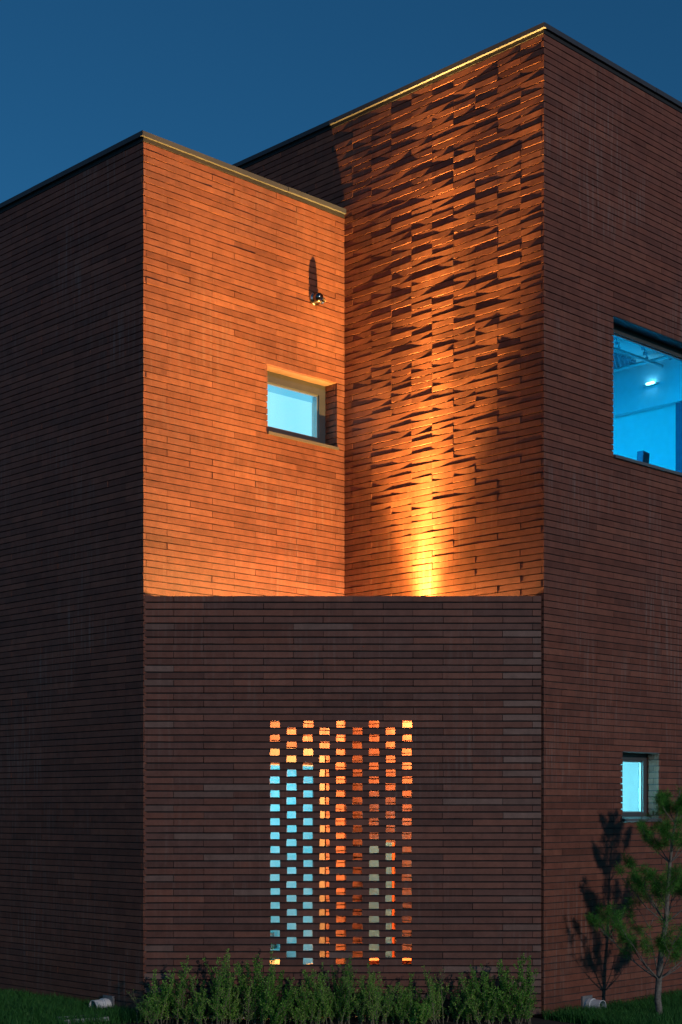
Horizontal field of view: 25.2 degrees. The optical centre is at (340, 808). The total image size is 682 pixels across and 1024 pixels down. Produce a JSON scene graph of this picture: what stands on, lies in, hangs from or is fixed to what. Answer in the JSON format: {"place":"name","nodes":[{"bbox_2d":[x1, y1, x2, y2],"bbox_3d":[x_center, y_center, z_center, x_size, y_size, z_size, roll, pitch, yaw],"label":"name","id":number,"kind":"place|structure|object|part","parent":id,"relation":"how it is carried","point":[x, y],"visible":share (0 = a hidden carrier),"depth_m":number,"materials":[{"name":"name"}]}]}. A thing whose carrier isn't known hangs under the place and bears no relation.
{"place":"outdoors","nodes":[
{"label":"outdoors","id":0,"kind":"place"},
{"bbox_2d":[270,959,312,963],"bbox_3d":[-0.396,1.612,14.323,0.400,0.364,0.504,0,0,-45],"label":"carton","id":1,"kind":"object","parent":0,"point":[277,961],"depth_m":14.42,"materials":[{"name":"cardboard"}]},
{"bbox_2d":[0,0,681,202],"label":"sky","id":2,"kind":"structure","parent":0,"point":[227,81],"materials":[{"name":"blue"}]},
{"bbox_2d":[5,1015,679,1023],"bbox_3d":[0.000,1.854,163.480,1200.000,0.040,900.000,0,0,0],"label":"ground","id":3,"kind":"structure","parent":0,"point":[534,1020],"depth_m":13.29,"materials":[{"name":"soil"}]},
{"bbox_2d":[0,987,164,1023],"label":"grass","id":4,"kind":"structure","parent":3,"relation":"on","point":[19,1007],"depth_m":13.44,"materials":[{"name":"green plant"}]},
{"bbox_2d":[56,1015,108,1023],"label":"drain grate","id":5,"kind":"object","parent":3,"relation":"on","point":[83,1018],"visible":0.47,"depth_m":13.11,"materials":[{"name":"metal"}]},
{"bbox_2d":[126,989,162,1023],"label":"shrub","id":6,"kind":"object","parent":3,"relation":"on","point":[147,1005],"visible":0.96,"depth_m":13.07,"materials":[{"name":"green plant"}]},
{"bbox_2d":[144,955,191,1023],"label":"shrub","id":7,"kind":"object","parent":3,"relation":"on","point":[167,998],"visible":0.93,"depth_m":13.16,"materials":[{"name":"green plant"}]},
{"bbox_2d":[0,130,345,1018],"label":"brick building","id":8,"kind":"structure","parent":3,"relation":"on","point":[172,382],"depth_m":14.27,"materials":[{"name":"brick"}]},
{"bbox_2d":[89,995,114,1009],"bbox_3d":[-2.143,1.768,13.787,0.235,0.151,0.150,0,0,-45],"label":"drain pipe","id":9,"kind":"object","parent":8,"relation":"attached to","point":[106,1000],"visible":0.6,"depth_m":13.76,"materials":[{"name":"plastic"}]},
{"bbox_2d":[271,763,312,962],"bbox_3d":[-0.618,0.667,14.678,1.039,2.227,0.040,0,0,-45],"label":"door","id":10,"kind":"structure","parent":8,"relation":"in","point":[304,764],"depth_m":15.03,"materials":[{"name":"metal"}]},
{"bbox_2d":[266,371,325,443],"bbox_3d":[-0.525,-3.895,14.999,0.964,0.671,0.112,0,0,-45],"label":"window","id":11,"kind":"structure","parent":8,"relation":"in","point":[296,407],"depth_m":15.11,"materials":[{"name":"glass"}]},
{"bbox_2d":[309,292,324,305],"bbox_3d":[-0.219,-4.980,14.903,0.136,0.136,0.126,0,0,-45],"label":"dome camera","id":12,"kind":"object","parent":8,"relation":"attached to","point":[316,298],"visible":1,"depth_m":14.89,"materials":[{"name":"silver metal"}]},
{"bbox_2d":[171,972,213,1023],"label":"shrub","id":13,"kind":"object","parent":3,"relation":"on","point":[187,1014],"visible":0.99,"depth_m":13.09,"materials":[{"name":"green plant"}]},
{"bbox_2d":[177,954,239,1023],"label":"shrub","id":14,"kind":"object","parent":3,"relation":"on","point":[217,1009],"visible":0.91,"depth_m":13.06,"materials":[{"name":"green plant"}]},
{"bbox_2d":[202,943,280,1023],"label":"shrub","id":15,"kind":"object","parent":3,"relation":"on","point":[232,1013],"visible":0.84,"depth_m":13.11,"materials":[{"name":"green plant"}]},
{"bbox_2d":[233,954,283,1023],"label":"shrub","id":16,"kind":"object","parent":3,"relation":"on","point":[259,989],"visible":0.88,"depth_m":13.05,"materials":[{"name":"green plant"}]},
{"bbox_2d":[264,984,296,1023],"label":"shrub","id":17,"kind":"object","parent":3,"relation":"on","point":[278,1010],"visible":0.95,"depth_m":13.00,"materials":[{"name":"green plant"}]},
{"bbox_2d":[287,985,334,1023],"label":"shrub","id":18,"kind":"object","parent":3,"relation":"on","point":[303,1009],"visible":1,"depth_m":13.02,"materials":[{"name":"green plant"}]},
{"bbox_2d":[287,962,340,1023],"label":"shrub","id":19,"kind":"object","parent":3,"relation":"on","point":[307,983],"visible":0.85,"depth_m":13.11,"materials":[{"name":"green plant"}]},
{"bbox_2d":[144,596,540,1014],"bbox_3d":[0.016,-0.024,13.534,3.506,3.703,0.101,0,0,0],"label":"brick screen","id":20,"kind":"object","parent":3,"relation":"on","point":[456,680],"visible":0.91,"depth_m":13.49,"materials":[{"name":"brown brick"}]},
{"bbox_2d":[319,955,374,1023],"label":"shrub","id":21,"kind":"object","parent":3,"relation":"on","point":[344,1005],"visible":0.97,"depth_m":13.14,"materials":[{"name":"green plant"}]},
{"bbox_2d":[341,961,399,1023],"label":"shrub","id":22,"kind":"object","parent":3,"relation":"on","point":[372,1004],"visible":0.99,"depth_m":13.06,"materials":[{"name":"green plant"}]},
{"bbox_2d":[382,973,422,1023],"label":"shrub","id":23,"kind":"object","parent":3,"relation":"on","point":[404,1001],"visible":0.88,"depth_m":13.13,"materials":[{"name":"green plant"}]},
{"bbox_2d":[404,1002,431,1023],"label":"shrub","id":24,"kind":"object","parent":3,"relation":"on","point":[423,1015],"visible":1,"depth_m":12.95,"materials":[{"name":"green plant"}]},
{"bbox_2d":[420,964,462,1023],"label":"shrub","id":25,"kind":"object","parent":3,"relation":"on","point":[437,1001],"visible":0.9,"depth_m":13.14,"materials":[{"name":"green plant"}]},
{"bbox_2d":[233,22,681,1017],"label":"brick building","id":26,"kind":"structure","parent":3,"relation":"on","point":[513,276],"depth_m":14.23,"materials":[{"name":"brick"}]},
{"bbox_2d":[580,995,605,1008],"bbox_3d":[2.277,1.778,13.869,0.150,0.151,0.235,0,0,-45],"label":"drain pipe","id":27,"kind":"object","parent":26,"relation":"attached to","point":[586,1000],"visible":0.59,"depth_m":13.84,"materials":[{"name":"plastic"}]},
{"bbox_2d":[621,753,646,821],"bbox_3d":[2.735,-0.206,14.655,0.639,0.671,0.060,0,0,-45],"label":"window frame","id":28,"kind":"structure","parent":26,"relation":"in","point":[641,759],"depth_m":14.81,"materials":[{"name":"metal"}]},
{"bbox_2d":[637,450,649,463],"bbox_3d":[2.971,-3.417,15.029,0.130,0.183,0.074,0,0,-45],"label":"box","id":29,"kind":"object","parent":26,"relation":"on","point":[643,456],"visible":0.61,"depth_m":14.99,"materials":[{"name":"metal"}]},
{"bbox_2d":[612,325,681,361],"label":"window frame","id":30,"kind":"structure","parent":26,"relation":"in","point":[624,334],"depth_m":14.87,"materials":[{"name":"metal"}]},
{"bbox_2d":[643,381,657,386],"bbox_3d":[3.351,-4.603,16.565,0.041,0.031,0.180,0,0,-45],"label":"tube lamp","id":31,"kind":"object","parent":26,"relation":"attached to","point":[650,383],"visible":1,"depth_m":16.55,"materials":[{"name":"metal"}]},
{"bbox_2d":[448,970,501,1023],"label":"shrub","id":32,"kind":"object","parent":3,"relation":"on","point":[468,1007],"visible":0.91,"depth_m":13.07,"materials":[{"name":"green plant"}]},
{"bbox_2d":[460,964,519,1023],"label":"shrub","id":33,"kind":"object","parent":3,"relation":"on","point":[490,1000],"visible":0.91,"depth_m":13.09,"materials":[{"name":"green plant"}]},
{"bbox_2d":[494,953,538,1023],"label":"shrub","id":34,"kind":"object","parent":3,"relation":"on","point":[523,1003],"visible":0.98,"depth_m":13.08,"materials":[{"name":"green plant"}]},
{"bbox_2d":[541,987,681,1023],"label":"grass","id":35,"kind":"structure","parent":3,"relation":"on","point":[637,1011],"depth_m":13.44,"materials":[{"name":"green plant"}]},
{"bbox_2d":[583,785,681,1014],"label":"pine tree","id":36,"kind":"object","parent":3,"relation":"on","point":[665,883],"visible":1,"depth_m":13.50,"materials":[{"name":"green plant"}]},
{"bbox_2d":[158,1015,528,1018],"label":"courtyard pavement","id":37,"kind":"structure","parent":0,"point":[210,1017],"depth_m":13.59,"materials":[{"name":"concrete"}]},
{"bbox_2d":[369,842,393,956],"bbox_3d":[0.384,1.062,14.875,0.028,1.465,0.344,0,0,-45],"label":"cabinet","id":38,"kind":"object","parent":37,"relation":"on","point":[375,877],"visible":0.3,"depth_m":14.87,"materials":[{"name":"orange paint"}]},
{"bbox_3d":[0.376,0.880,14.867,0.005,1.080,0.310,0,0,-45],"label":"door","id":39,"kind":"part","parent":38,"relation":"part of","materials":[{"name":"grey paint"}]},
{"bbox_2d":[369,958,410,963],"bbox_3d":[0.450,1.593,14.072,0.660,0.405,0.257,0,0,0],"label":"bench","id":40,"kind":"object","parent":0,"point":[376,960],"depth_m":13.96,"materials":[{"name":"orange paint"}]}
]}

